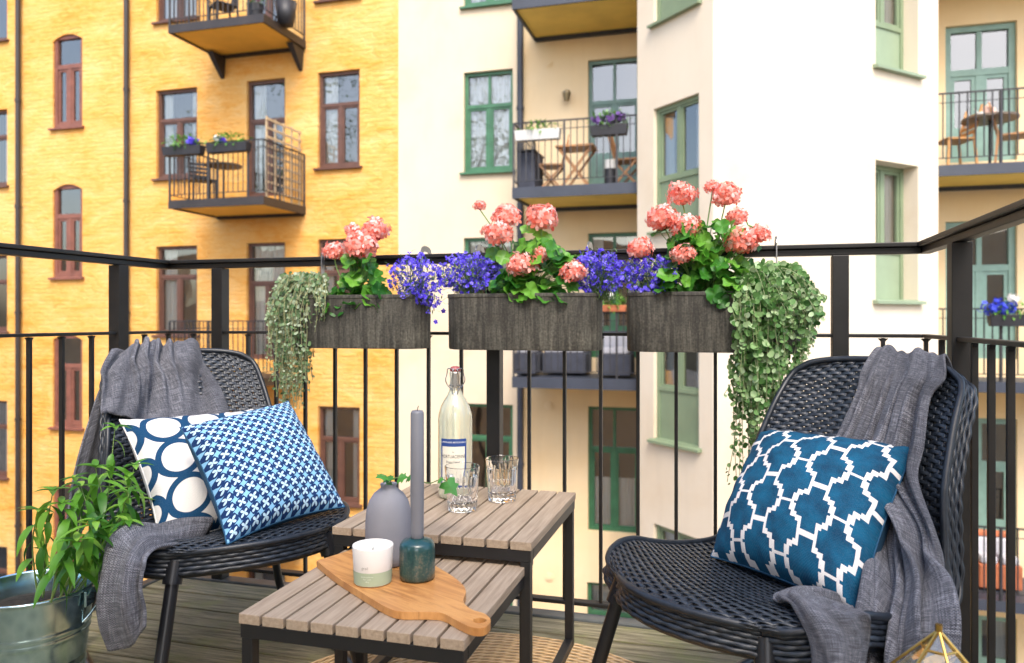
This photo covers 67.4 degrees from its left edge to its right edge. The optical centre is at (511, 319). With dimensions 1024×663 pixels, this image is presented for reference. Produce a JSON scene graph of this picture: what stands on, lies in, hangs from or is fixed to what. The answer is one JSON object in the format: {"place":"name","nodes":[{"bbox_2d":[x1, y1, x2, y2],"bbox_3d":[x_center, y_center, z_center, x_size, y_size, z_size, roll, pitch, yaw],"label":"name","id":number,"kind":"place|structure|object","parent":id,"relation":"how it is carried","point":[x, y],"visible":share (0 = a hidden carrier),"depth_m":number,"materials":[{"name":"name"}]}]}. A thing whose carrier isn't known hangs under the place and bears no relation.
{"place":"outdoors","nodes":[
{"label":"outdoors","id":0,"kind":"place"},
{"bbox_2d":[0,0,398,581],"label":"yellow house","id":1,"kind":"structure","parent":0,"point":[101,101],"depth_m":15.72,"materials":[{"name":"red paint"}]},
{"bbox_2d":[0,546,6,576],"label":"window","id":2,"kind":"structure","parent":1,"relation":"in","point":[3,550],"depth_m":18.01,"materials":[{"name":"red paint"}]},
{"bbox_2d":[0,401,8,480],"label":"window","id":3,"kind":"structure","parent":1,"relation":"in","point":[3,404],"depth_m":18.01,"materials":[{"name":"red paint"}]},
{"bbox_2d":[0,255,8,333],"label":"window","id":4,"kind":"structure","parent":1,"relation":"in","point":[3,258],"depth_m":18.01,"materials":[{"name":"red paint"}]},
{"bbox_2d":[0,110,8,187],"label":"window","id":5,"kind":"structure","parent":1,"relation":"in","point":[3,114],"depth_m":18.01,"materials":[{"name":"red paint"}]},
{"bbox_2d":[0,0,8,41],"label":"window","id":6,"kind":"structure","parent":1,"relation":"in","point":[3,3],"depth_m":18.02,"materials":[{"name":"red paint"}]},
{"bbox_2d":[47,336,84,430],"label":"window","id":7,"kind":"structure","parent":1,"relation":"in","point":[73,344],"depth_m":16.49,"materials":[{"name":"red paint"}]},
{"bbox_2d":[47,185,84,279],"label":"window","id":8,"kind":"structure","parent":1,"relation":"in","point":[67,198],"depth_m":16.50,"materials":[{"name":"red paint"}]},
{"bbox_2d":[47,35,84,130],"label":"window","id":9,"kind":"structure","parent":1,"relation":"in","point":[68,48],"depth_m":16.50,"materials":[{"name":"red paint"}]},
{"bbox_2d":[54,485,81,560],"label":"window","id":10,"kind":"structure","parent":1,"relation":"in","point":[56,518],"depth_m":16.51,"materials":[{"name":"red paint"}]},
{"bbox_2d":[151,88,196,180],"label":"window","id":11,"kind":"structure","parent":1,"relation":"in","point":[177,108],"depth_m":15.85,"materials":[{"name":"glass"}]},
{"bbox_2d":[151,246,197,337],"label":"window","id":12,"kind":"structure","parent":1,"relation":"in","point":[177,288],"depth_m":15.88,"materials":[{"name":"red paint"}]},
{"bbox_2d":[151,0,198,24],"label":"window","id":13,"kind":"structure","parent":1,"relation":"in","point":[163,4],"depth_m":15.81,"materials":[{"name":"red paint"}]},
{"bbox_2d":[161,133,205,156],"bbox_3d":[-5.968,-3.170,13.872,0.917,0.432,0.344,0,0,11],"label":"flower box","id":14,"kind":"object","parent":1,"relation":"attached to","point":[192,148],"visible":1,"depth_m":13.80,"materials":[{"name":"black plastic"}]},
{"bbox_2d":[187,156,216,198],"bbox_3d":[-5.855,-2.624,14.490,0.420,0.924,0.517,0,0,-36],"label":"garden chair","id":15,"kind":"object","parent":1,"relation":"on","point":[200,176],"visible":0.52,"depth_m":14.56,"materials":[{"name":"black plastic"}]},
{"bbox_2d":[205,162,241,197],"bbox_3d":[-5.403,-2.524,14.388,0.660,0.720,0.660,0,0,16],"label":"bistro table","id":16,"kind":"object","parent":1,"relation":"on","point":[221,167],"visible":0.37,"depth_m":14.38,"materials":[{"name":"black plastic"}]},
{"bbox_2d":[210,0,238,19],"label":"garden chair","id":17,"kind":"object","parent":1,"relation":"on","point":[221,6],"visible":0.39,"depth_m":14.22,"materials":[{"name":"black plastic"}]},
{"bbox_2d":[205,131,252,153],"bbox_3d":[-5.017,-3.143,13.622,0.947,0.377,0.332,0,0,14],"label":"flower box","id":18,"kind":"object","parent":1,"relation":"attached to","point":[221,145],"visible":1,"depth_m":13.55,"materials":[{"name":"black plastic"}]},
{"bbox_2d":[249,0,276,21],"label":"balcony door","id":19,"kind":"structure","parent":1,"relation":"in","point":[268,1],"depth_m":15.16,"materials":[{"name":"red paint"}]},
{"bbox_2d":[249,572,284,581],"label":"balcony door","id":20,"kind":"structure","parent":1,"relation":"in","point":[264,576],"depth_m":15.35,"materials":[{"name":"red paint"}]},
{"bbox_2d":[249,242,284,358],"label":"balcony door","id":21,"kind":"structure","parent":1,"relation":"in","point":[261,280],"depth_m":15.25,"materials":[{"name":"red paint"}]},
{"bbox_2d":[249,79,284,195],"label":"balcony door","id":22,"kind":"structure","parent":1,"relation":"in","point":[266,98],"depth_m":15.32,"materials":[{"name":"red paint"}]},
{"bbox_2d":[265,116,301,204],"bbox_3d":[-4.209,-2.894,14.174,0.035,1.440,1.160,0,0,16],"label":"lattice screen","id":23,"kind":"object","parent":1,"relation":"on","point":[275,122],"visible":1,"depth_m":14.10,"materials":[{"name":"brown wood"}]},
{"bbox_2d":[274,0,296,27],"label":"plant pot","id":24,"kind":"object","parent":1,"relation":"on","point":[286,11],"visible":0.99,"depth_m":13.89,"materials":[{"name":"grey ceramic"}]},
{"bbox_2d":[313,0,344,3],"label":"window","id":25,"kind":"structure","parent":1,"relation":"in","point":[317,1],"depth_m":14.63,"materials":[{"name":"red paint"}]},
{"bbox_2d":[320,239,355,292],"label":"window","id":26,"kind":"structure","parent":1,"relation":"in","point":[332,273],"depth_m":14.81,"materials":[{"name":"red paint"}]},
{"bbox_2d":[313,70,362,170],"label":"window","id":27,"kind":"structure","parent":1,"relation":"in","point":[339,91],"depth_m":14.87,"materials":[{"name":"glass"}]},
{"bbox_2d":[320,406,362,507],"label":"window","id":28,"kind":"structure","parent":1,"relation":"in","point":[348,418],"depth_m":14.81,"materials":[{"name":"red paint"}]},
{"bbox_2d":[246,0,265,14],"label":"potted plant","id":29,"kind":"object","parent":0,"point":[257,11],"visible":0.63,"depth_m":13.75,"materials":[{"name":"grey plant"}]},
{"bbox_2d":[399,0,1023,662],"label":"cream house","id":30,"kind":"structure","parent":0,"point":[801,122],"depth_m":11.60,"materials":[{"name":"beige paint"}]},
{"bbox_2d":[459,0,511,9],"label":"window","id":31,"kind":"structure","parent":30,"relation":"in","point":[469,4],"depth_m":13.84,"materials":[{"name":"green paint"}]},
{"bbox_2d":[459,70,512,174],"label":"window","id":32,"kind":"structure","parent":30,"relation":"in","point":[488,95],"depth_m":13.97,"materials":[{"name":"green paint"}]},
{"bbox_2d":[465,237,512,293],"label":"window","id":33,"kind":"structure","parent":30,"relation":"in","point":[470,243],"depth_m":14.00,"materials":[{"name":"green paint"}]},
{"bbox_2d":[469,404,512,487],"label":"window","id":34,"kind":"structure","parent":30,"relation":"in","point":[479,411],"depth_m":14.77,"materials":[{"name":"glass"}]},
{"bbox_2d":[515,350,542,373],"bbox_3d":[0.284,0.546,12.830,0.353,0.700,0.600,0,0,16],"label":"outdoor sofa","id":35,"kind":"object","parent":30,"relation":"on","point":[523,360],"visible":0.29,"depth_m":12.55,"materials":[{"name":"grey fabric"}]},
{"bbox_2d":[518,149,543,186],"bbox_3d":[0.314,-2.416,12.713,0.305,0.657,0.630,0,0,16],"label":"storage box","id":36,"kind":"object","parent":30,"relation":"on","point":[525,164],"visible":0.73,"depth_m":12.44,"materials":[{"name":"black plastic"}]},
{"bbox_2d":[514,119,562,142],"bbox_3d":[0.404,-2.997,12.150,0.830,0.347,0.331,0,0,13],"label":"flower box","id":37,"kind":"object","parent":30,"relation":"attached to","point":[540,134],"visible":0.98,"depth_m":12.07,"materials":[{"name":"white plastic"}]},
{"bbox_2d":[539,135,569,185],"bbox_3d":[0.684,-2.539,12.725,0.532,0.935,0.420,0,0,3],"label":"garden chair","id":38,"kind":"object","parent":30,"relation":"on","point":[554,167],"visible":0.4,"depth_m":12.54,"materials":[{"name":"brown wood"}]},
{"bbox_2d":[542,351,591,373],"bbox_3d":[0.933,0.546,12.958,0.733,0.700,0.600,0,0,16],"label":"outdoor sofa","id":39,"kind":"object","parent":30,"relation":"on","point":[573,360],"visible":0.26,"depth_m":12.68,"materials":[{"name":"grey fabric"}]},
{"bbox_2d":[555,143,597,184],"bbox_3d":[1.060,-2.438,12.559,0.620,0.732,0.500,0,0,16],"label":"bistro table","id":40,"kind":"object","parent":30,"relation":"on","point":[580,150],"visible":0.67,"depth_m":12.41,"materials":[{"name":"brown wood"}]},
{"bbox_2d":[587,108,629,137],"bbox_3d":[1.488,-3.036,11.826,0.725,0.424,0.369,0,0,19],"label":"flower box","id":41,"kind":"object","parent":30,"relation":"attached to","point":[612,129],"visible":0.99,"depth_m":11.76,"materials":[{"name":"black plastic"}]},
{"bbox_2d":[604,159,614,182],"bbox_3d":[1.534,-2.291,12.009,0.180,0.410,0.180,0,0,0],"label":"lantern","id":42,"kind":"object","parent":30,"relation":"on","point":[608,179],"visible":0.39,"depth_m":11.94,"materials":[{"name":"black plastic"}]},
{"bbox_2d":[588,582,632,617],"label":"window","id":43,"kind":"structure","parent":30,"relation":"in","point":[593,588],"depth_m":13.40,"materials":[{"name":"green paint"}]},
{"bbox_2d":[589,406,635,532],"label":"balcony door","id":44,"kind":"structure","parent":30,"relation":"in","point":[619,423],"depth_m":13.39,"materials":[{"name":"green paint"}]},
{"bbox_2d":[589,232,636,357],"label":"balcony door","id":45,"kind":"structure","parent":30,"relation":"in","point":[600,240],"depth_m":13.48,"materials":[{"name":"green paint"}]},
{"bbox_2d":[589,57,636,183],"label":"balcony door","id":46,"kind":"structure","parent":30,"relation":"in","point":[612,83],"depth_m":14.00,"materials":[{"name":"green paint"}]},
{"bbox_2d":[603,292,626,313],"bbox_3d":[1.571,-0.260,11.770,0.529,0.377,0.343,0,0,0],"label":"flower box","id":47,"kind":"object","parent":30,"relation":"attached to","point":[613,307],"visible":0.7,"depth_m":11.70,"materials":[{"name":"ceramic"}]},
{"bbox_2d":[598,331,633,375],"bbox_3d":[1.684,0.546,12.382,0.509,0.700,0.600,0,0,16],"label":"outdoor sofa","id":48,"kind":"object","parent":30,"relation":"on","point":[620,356],"visible":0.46,"depth_m":12.12,"materials":[{"name":"grey fabric"}]},
{"bbox_2d":[608,137,635,181],"bbox_3d":[1.811,-2.539,12.297,0.532,0.935,0.420,0,0,20],"label":"garden chair","id":49,"kind":"object","parent":30,"relation":"on","point":[627,161],"visible":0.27,"depth_m":12.15,"materials":[{"name":"brown wood"}]},
{"bbox_2d":[647,95,698,234],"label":"window","id":50,"kind":"structure","parent":30,"relation":"in","point":[677,123],"depth_m":11.05,"materials":[{"name":"green paint"}]},
{"bbox_2d":[647,352,701,452],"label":"window","id":51,"kind":"structure","parent":30,"relation":"in","point":[688,362],"depth_m":10.90,"materials":[{"name":"green paint"}]},
{"bbox_2d":[647,0,701,28],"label":"window","id":52,"kind":"structure","parent":30,"relation":"in","point":[667,10],"depth_m":10.88,"materials":[{"name":"green paint"}]},
{"bbox_2d":[657,525,695,539],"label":"window","id":53,"kind":"structure","parent":30,"relation":"in","point":[662,532],"depth_m":11.08,"materials":[{"name":"green paint"}]},
{"bbox_2d":[873,165,926,303],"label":"window","id":54,"kind":"structure","parent":30,"relation":"in","point":[889,180],"depth_m":10.37,"materials":[{"name":"green paint"}]},
{"bbox_2d":[873,0,926,79],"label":"window","id":55,"kind":"structure","parent":30,"relation":"in","point":[889,13],"depth_m":10.30,"materials":[{"name":"green paint"}]},
{"bbox_2d":[938,104,982,164],"bbox_3d":[6.457,-2.602,11.147,0.517,0.924,0.420,0,0,0],"label":"garden chair","id":56,"kind":"object","parent":30,"relation":"on","point":[963,138],"visible":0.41,"depth_m":11.04,"materials":[{"name":"orange wood"}]},
{"bbox_2d":[945,222,1015,358],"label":"balcony door","id":57,"kind":"structure","parent":30,"relation":"in","point":[994,254],"depth_m":11.76,"materials":[{"name":"green paint"}]},
{"bbox_2d":[945,22,1015,162],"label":"balcony door","id":58,"kind":"structure","parent":30,"relation":"in","point":[977,57],"depth_m":11.84,"materials":[{"name":"green paint"}]},
{"bbox_2d":[961,111,1019,162],"bbox_3d":[6.803,-2.502,10.934,0.720,0.720,0.720,0,0,16],"label":"bistro table","id":59,"kind":"object","parent":30,"relation":"on","point":[988,119],"visible":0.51,"depth_m":10.91,"materials":[{"name":"brown wood"}]},
{"bbox_2d":[974,104,995,112],"bbox_3d":[6.744,-2.964,10.939,0.276,0.200,0.200,0,0,0],"label":"tea set","id":60,"kind":"object","parent":59,"relation":"on","point":[987,108],"visible":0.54,"depth_m":10.87,"materials":[{"name":"white ceramic"}]},
{"bbox_2d":[979,615,1005,662],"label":"balcony door","id":61,"kind":"structure","parent":30,"relation":"in","point":[1000,622],"depth_m":11.78,"materials":[{"name":"green paint"}]},
{"bbox_2d":[979,418,1005,530],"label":"balcony door","id":62,"kind":"structure","parent":30,"relation":"in","point":[1000,423],"depth_m":11.75,"materials":[{"name":"green paint"}]},
{"bbox_2d":[978,293,1023,325],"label":"flower box","id":63,"kind":"object","parent":30,"relation":"attached to","point":[1015,319],"visible":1,"depth_m":10.39,"materials":[{"name":"black plastic"}]},
{"bbox_2d":[979,529,1022,590],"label":"outdoor sofa","id":64,"kind":"object","parent":30,"relation":"on","point":[997,563],"visible":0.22,"depth_m":10.96,"materials":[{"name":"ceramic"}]},
{"bbox_2d":[988,102,1023,162],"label":"garden chair","id":65,"kind":"object","parent":30,"relation":"on","point":[1013,135],"visible":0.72,"depth_m":10.79,"materials":[{"name":"brown wood"}]},
{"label":"house wall","id":66,"kind":"structure","parent":0,"visible":0},
{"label":"balcony slab","id":67,"kind":"structure","parent":66,"relation":"attached to","visible":0},
{"bbox_2d":[94,575,653,629],"bbox_3d":[-0.512,0.940,0.754,2.507,0.100,3.425,0,0,16],"label":"deck edge","id":68,"kind":"object","parent":67,"relation":"on","point":[583,617],"depth_m":2.34,"materials":[{"name":"grey wood"}]},
{"bbox_2d":[87,579,742,662],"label":"deck","id":69,"kind":"structure","parent":67,"relation":"on","point":[206,626],"depth_m":2.16,"materials":[{"name":"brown wood"}]},
{"bbox_2d":[0,569,95,662],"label":"zinc bucket","id":70,"kind":"object","parent":69,"relation":"on","point":[44,630],"visible":0.87,"depth_m":1.69,"materials":[{"name":"metal"}]},
{"bbox_2d":[16,423,153,612],"bbox_3d":[-0.961,0.448,1.734,0.293,0.410,0.341,0,0,0],"label":"leafy herb","id":71,"kind":"object","parent":70,"relation":"in","point":[62,566],"visible":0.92,"depth_m":1.68,"materials":[{"name":"green plant"}]},
{"bbox_2d":[86,348,354,662],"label":"lounge chair","id":72,"kind":"object","parent":69,"relation":"on","point":[213,553],"visible":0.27,"depth_m":1.83,"materials":[{"name":"wicker"}]},
{"bbox_2d":[66,336,228,650],"bbox_3d":[-0.890,0.415,1.999,0.447,0.729,0.850,0,0,-38],"label":"knitted throw","id":73,"kind":"object","parent":72,"relation":"on","point":[169,373],"visible":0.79,"depth_m":2.12,"materials":[{"name":"grey fabric"}]},
{"bbox_2d":[119,409,252,531],"bbox_3d":[-0.801,0.403,2.050,0.274,0.287,0.428,0,0,38],"label":"ring print cushion","id":74,"kind":"object","parent":72,"relation":"on","point":[175,486],"visible":0.39,"depth_m":1.92,"materials":[{"name":"white fabric"}]},
{"bbox_2d":[179,401,344,544],"bbox_3d":[-0.624,0.362,1.914,0.272,0.272,0.366,0,0,37],"label":"petal weave cushion","id":75,"kind":"object","parent":72,"relation":"on","point":[261,469],"visible":1,"depth_m":1.84,"materials":[{"name":"blue fabric"}]},
{"bbox_2d":[311,632,633,662],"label":"round rug","id":76,"kind":"object","parent":69,"relation":"on","point":[496,647],"visible":0.45,"depth_m":2.02,"materials":[{"name":"wicker"}]},
{"bbox_2d":[239,547,532,662],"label":"side table","id":77,"kind":"object","parent":76,"relation":"on","point":[316,607],"visible":0.59,"depth_m":1.36,"materials":[{"name":"beige wood"}]},
{"bbox_2d":[317,549,490,635],"bbox_3d":[-0.206,0.515,1.481,0.196,0.014,0.535,0,0,-34],"label":"cutting board","id":78,"kind":"object","parent":77,"relation":"on","point":[441,595],"visible":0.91,"depth_m":1.41,"materials":[{"name":"brown wood"}]},
{"bbox_2d":[352,539,392,586],"bbox_3d":[-0.269,0.471,1.485,0.078,0.072,0.078,0,0,0],"label":"cup candle","id":79,"kind":"object","parent":78,"relation":"on","point":[372,562],"visible":1,"depth_m":1.46,"materials":[{"name":"white wax"}]},
{"bbox_2d":[365,481,410,567],"bbox_3d":[-0.258,0.425,1.606,0.096,0.164,0.096,0,0,0],"label":"stoneware vase","id":80,"kind":"object","parent":78,"relation":"on","point":[388,513],"visible":0.75,"depth_m":1.57,"materials":[{"name":"grey ceramic"}]},
{"bbox_2d":[375,473,458,496],"bbox_3d":[-0.196,0.348,1.606,0.186,0.059,0.047,0,0,-20],"label":"ivy sprig","id":81,"kind":"object","parent":80,"relation":"in","point":[449,485],"visible":0.86,"depth_m":1.63,"materials":[{"name":"green plant"}]},
{"bbox_2d":[399,536,434,582],"bbox_3d":[-0.186,0.467,1.505,0.070,0.080,0.070,0,0,0],"label":"candle holder","id":82,"kind":"object","parent":78,"relation":"on","point":[416,560],"visible":0.88,"depth_m":1.48,"materials":[{"name":"teal ceramic"}]},
{"bbox_2d":[410,406,423,538],"bbox_3d":[-0.186,0.308,1.505,0.027,0.276,0.027,0,0,0],"label":"taper candle","id":83,"kind":"object","parent":82,"relation":"in","point":[417,472],"visible":0.83,"depth_m":1.49,"materials":[{"name":"grey wax"}]},
{"bbox_2d":[332,483,575,662],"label":"side table","id":84,"kind":"object","parent":76,"relation":"on","point":[523,527],"visible":0.72,"depth_m":1.76,"materials":[{"name":"beige wood"}]},
{"bbox_2d":[438,366,471,498],"bbox_3d":[-0.150,0.296,2.030,0.090,0.344,0.091,0,0,0],"label":"lemonade bottle","id":85,"kind":"object","parent":84,"relation":"on","point":[455,430],"visible":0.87,"depth_m":2.00,"materials":[{"name":"white"}]},
{"bbox_2d":[445,462,479,512],"bbox_3d":[-0.122,0.413,1.884,0.086,0.109,0.086,0,0,-11],"label":"cut glass tumbler","id":86,"kind":"object","parent":84,"relation":"on","point":[465,475],"visible":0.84,"depth_m":1.85,"materials":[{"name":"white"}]},
{"bbox_2d":[485,455,518,502],"bbox_3d":[-0.026,0.413,1.985,0.086,0.109,0.086,0,0,-29],"label":"cut glass tumbler","id":87,"kind":"object","parent":84,"relation":"on","point":[501,472],"visible":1,"depth_m":1.95,"materials":[{"name":"white"}]},
{"bbox_2d":[592,356,978,662],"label":"lounge chair","id":88,"kind":"object","parent":69,"relation":"on","point":[691,591],"visible":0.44,"depth_m":1.54,"materials":[{"name":"wicker"}]},
{"bbox_2d":[710,430,908,607],"bbox_3d":[0.633,0.406,1.663,0.319,0.293,0.426,0,0,-36],"label":"throw pillow","id":89,"kind":"object","parent":88,"relation":"on","point":[805,509],"visible":0.91,"depth_m":1.57,"materials":[{"name":"blue fabric"}]},
{"bbox_2d":[772,344,961,662],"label":"knitted throw","id":90,"kind":"object","parent":88,"relation":"on","point":[907,582],"visible":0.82,"depth_m":1.42,"materials":[{"name":"grey fabric"}]},
{"bbox_2d":[890,623,968,662],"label":"brass lantern","id":91,"kind":"object","parent":69,"relation":"on","point":[936,646],"visible":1,"depth_m":1.15,"materials":[{"name":"metal"}]},
{"bbox_2d":[0,198,1023,662],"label":"balcony railing","id":92,"kind":"object","parent":67,"relation":"on","point":[960,338],"visible":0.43,"depth_m":2.16,"materials":[{"name":"black metal"}]},
{"bbox_2d":[290,246,431,348],"bbox_3d":[-0.459,-0.072,2.415,0.458,0.320,0.240,0,0,16],"label":"trough planter","id":93,"kind":"object","parent":92,"relation":"hanging from","point":[395,321],"visible":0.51,"depth_m":2.29,"materials":[{"name":"dark stained wood"},{"name":"soil"},{"name":"galvanised steel"}]},
{"bbox_2d":[264,271,331,408],"bbox_3d":[-0.676,0.077,2.398,0.291,0.461,0.196,0,0,11],"label":"silver trailing plant","id":94,"kind":"object","parent":93,"relation":"hanging from","point":[296,285],"visible":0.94,"depth_m":2.34,"materials":[{"name":"green plant"}]},
{"bbox_2d":[321,215,391,316],"bbox_3d":[-0.475,-0.162,2.357,0.240,0.312,0.227,0,0,0],"label":"geranium","id":95,"kind":"object","parent":93,"relation":"in","point":[362,264],"visible":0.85,"depth_m":2.32,"materials":[{"name":"pink plant"}]},
{"bbox_2d":[383,250,445,323],"bbox_3d":[-0.291,-0.098,2.309,0.220,0.229,0.144,0,0,20],"label":"lobelia","id":96,"kind":"object","parent":93,"relation":"in","point":[417,288],"visible":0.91,"depth_m":2.28,"materials":[{"name":"blue plant"}]},
{"bbox_2d":[448,241,602,350],"bbox_3d":[0.047,-0.072,2.272,0.458,0.320,0.240,0,0,16],"label":"trough planter","id":97,"kind":"object","parent":92,"relation":"hanging from","point":[492,321],"visible":0.89,"depth_m":2.15,"materials":[{"name":"wood"}]},
{"bbox_2d":[430,251,502,312],"bbox_3d":[-0.133,-0.112,2.275,0.238,0.191,0.173,0,0,19],"label":"lobelia","id":98,"kind":"object","parent":97,"relation":"in","point":[471,283],"visible":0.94,"depth_m":2.24,"materials":[{"name":"blue plant"}]},
{"bbox_2d":[472,200,588,303],"bbox_3d":[0.053,-0.194,2.206,0.358,0.318,0.195,0,0,15],"label":"geranium","id":99,"kind":"object","parent":97,"relation":"in","point":[526,261],"visible":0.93,"depth_m":2.17,"materials":[{"name":"pink plant"}]},
{"bbox_2d":[568,247,633,299],"bbox_3d":[0.245,-0.129,2.163,0.196,0.153,0.170,0,0,0],"label":"lobelia","id":100,"kind":"object","parent":97,"relation":"in","point":[595,281],"visible":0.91,"depth_m":2.14,"materials":[{"name":"blue plant"}]},
{"bbox_2d":[626,236,799,352],"bbox_3d":[0.553,-0.072,2.128,0.458,0.320,0.240,0,0,16],"label":"trough planter","id":101,"kind":"object","parent":92,"relation":"hanging from","point":[695,322],"visible":0.48,"depth_m":2.04,"materials":[{"name":"wood"}]},
{"bbox_2d":[616,253,682,299],"bbox_3d":[0.380,-0.118,2.113,0.198,0.134,0.151,0,0,15],"label":"lobelia","id":102,"kind":"object","parent":101,"relation":"in","point":[642,285],"visible":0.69,"depth_m":2.09,"materials":[{"name":"blue plant"}]},
{"bbox_2d":[627,179,771,308],"bbox_3d":[0.506,-0.205,2.081,0.376,0.358,0.194,0,0,17],"label":"geranium","id":103,"kind":"object","parent":101,"relation":"in","point":[691,243],"visible":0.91,"depth_m":2.05,"materials":[{"name":"pink plant"}]},
{"bbox_2d":[724,258,826,484],"bbox_3d":[0.695,0.155,2.005,0.293,0.638,0.217,0,0,0],"label":"trailing plant","id":104,"kind":"object","parent":101,"relation":"in","point":[789,290],"visible":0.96,"depth_m":1.95,"materials":[{"name":"green plant"}]}
]}

